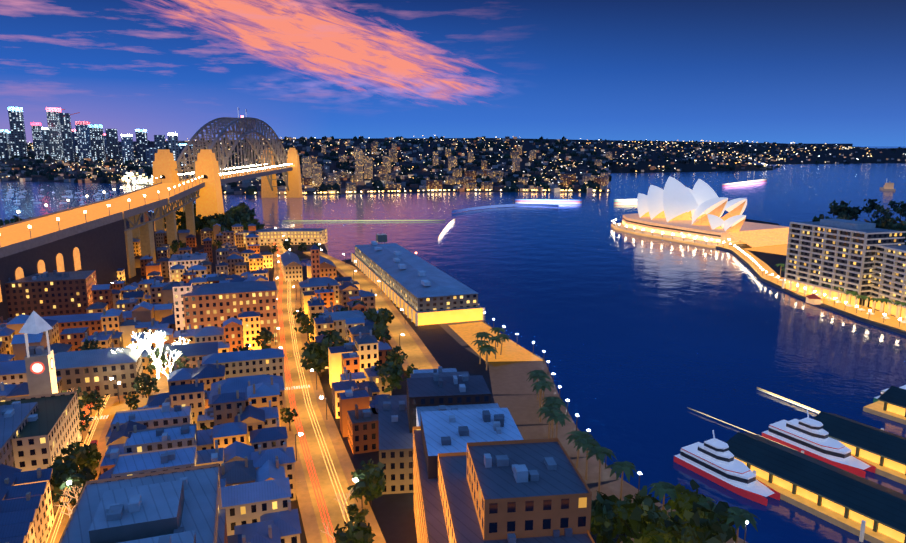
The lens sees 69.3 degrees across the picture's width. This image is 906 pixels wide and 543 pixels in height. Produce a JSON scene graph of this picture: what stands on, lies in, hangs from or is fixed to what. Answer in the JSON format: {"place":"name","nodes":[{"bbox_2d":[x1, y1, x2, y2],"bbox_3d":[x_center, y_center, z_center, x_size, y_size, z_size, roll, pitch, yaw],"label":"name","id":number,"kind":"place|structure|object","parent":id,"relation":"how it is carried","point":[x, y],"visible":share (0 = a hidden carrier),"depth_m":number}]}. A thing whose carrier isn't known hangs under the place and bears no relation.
{"place":"outdoors","nodes":[
{"label":"outdoors","id":0,"kind":"place"},
{"bbox_2d":[0,107,612,194],"bbox_3d":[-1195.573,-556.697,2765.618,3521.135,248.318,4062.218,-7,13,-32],"label":"city skyline","id":1,"kind":"structure","parent":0,"point":[59,149],"depth_m":2099.36},
{"bbox_2d":[0,146,905,542],"bbox_3d":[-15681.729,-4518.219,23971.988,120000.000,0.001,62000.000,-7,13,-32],"label":"water","id":2,"kind":"structure","parent":0,"point":[642,344],"depth_m":401.61},
{"bbox_2d":[5,179,895,450],"bbox_3d":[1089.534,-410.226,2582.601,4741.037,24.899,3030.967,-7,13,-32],"label":"boats","id":3,"kind":"object","parent":2,"relation":"on","point":[889,186],"visible":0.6,"depth_m":1098.88},
{"bbox_2d":[0,0,905,145],"label":"sky","id":4,"kind":"structure","parent":0,"point":[760,71]},
{"bbox_2d":[98,212,905,542],"bbox_3d":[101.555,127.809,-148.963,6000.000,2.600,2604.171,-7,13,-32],"label":"ground","id":5,"kind":"structure","parent":0,"point":[394,514],"depth_m":296.37},
{"bbox_2d":[0,108,302,319],"bbox_3d":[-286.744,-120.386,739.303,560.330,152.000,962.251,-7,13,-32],"label":"arch bridge","id":6,"kind":"structure","parent":5,"relation":"on","point":[97,237],"depth_m":535.82},
{"bbox_2d":[0,222,391,542],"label":"buildings","id":7,"kind":"structure","parent":5,"relation":"on","point":[170,473],"depth_m":225.04},
{"bbox_2d":[45,228,439,542],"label":"streets","id":8,"kind":"structure","parent":5,"relation":"on","point":[324,467],"depth_m":228.51},
{"bbox_2d":[56,331,351,542],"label":"trees","id":9,"kind":"object","parent":8,"relation":"on","point":[146,347],"visible":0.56,"depth_m":252.85},
{"bbox_2d":[19,211,594,542],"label":"buildings","id":10,"kind":"structure","parent":5,"relation":"on","point":[462,459],"depth_m":159.40},
{"bbox_2d":[0,202,736,542],"bbox_3d":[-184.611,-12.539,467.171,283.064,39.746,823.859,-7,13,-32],"label":"park trees","id":11,"kind":"object","parent":5,"relation":"on","point":[642,518],"visible":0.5,"depth_m":173.49},
{"bbox_2d":[611,176,788,254],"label":"opera house","id":12,"kind":"structure","parent":5,"relation":"on","point":[674,209],"depth_m":708.58},
{"bbox_2d":[674,385,905,542],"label":"ferry wharves","id":13,"kind":"object","parent":5,"relation":"on","point":[819,473],"visible":1,"depth_m":193.20},
{"bbox_2d":[681,219,905,330],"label":"circular quay","id":14,"kind":"structure","parent":5,"relation":"on","point":[844,265],"depth_m":401.34},
{"bbox_2d":[812,199,905,244],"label":"trees","id":15,"kind":"object","parent":5,"relation":"on","point":[846,212],"visible":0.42,"depth_m":712.54},
{"bbox_2d":[439,312,759,542],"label":"waterfront promenade","id":16,"kind":"structure","parent":0,"point":[521,376],"depth_m":230.24},
{"bbox_2d":[607,157,780,172],"bbox_3d":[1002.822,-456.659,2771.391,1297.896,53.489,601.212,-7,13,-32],"label":"headland","id":17,"kind":"structure","parent":0,"point":[645,165],"depth_m":2624.01},
{"bbox_2d":[605,139,875,162],"bbox_3d":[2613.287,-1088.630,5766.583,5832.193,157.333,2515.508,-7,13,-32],"label":"distant hillside","id":18,"kind":"structure","parent":0,"point":[622,150],"depth_m":4907.34},
{"bbox_2d":[765,147,905,164],"bbox_3d":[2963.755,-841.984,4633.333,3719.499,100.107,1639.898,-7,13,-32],"label":"headland","id":19,"kind":"structure","parent":0,"point":[867,156],"depth_m":4101.69},
{"bbox_2d":[818,144,852,146],"bbox_3d":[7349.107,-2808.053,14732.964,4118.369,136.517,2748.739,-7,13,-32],"label":"distant headland hill","id":20,"kind":"structure","parent":0,"point":[851,145],"depth_m":14834.37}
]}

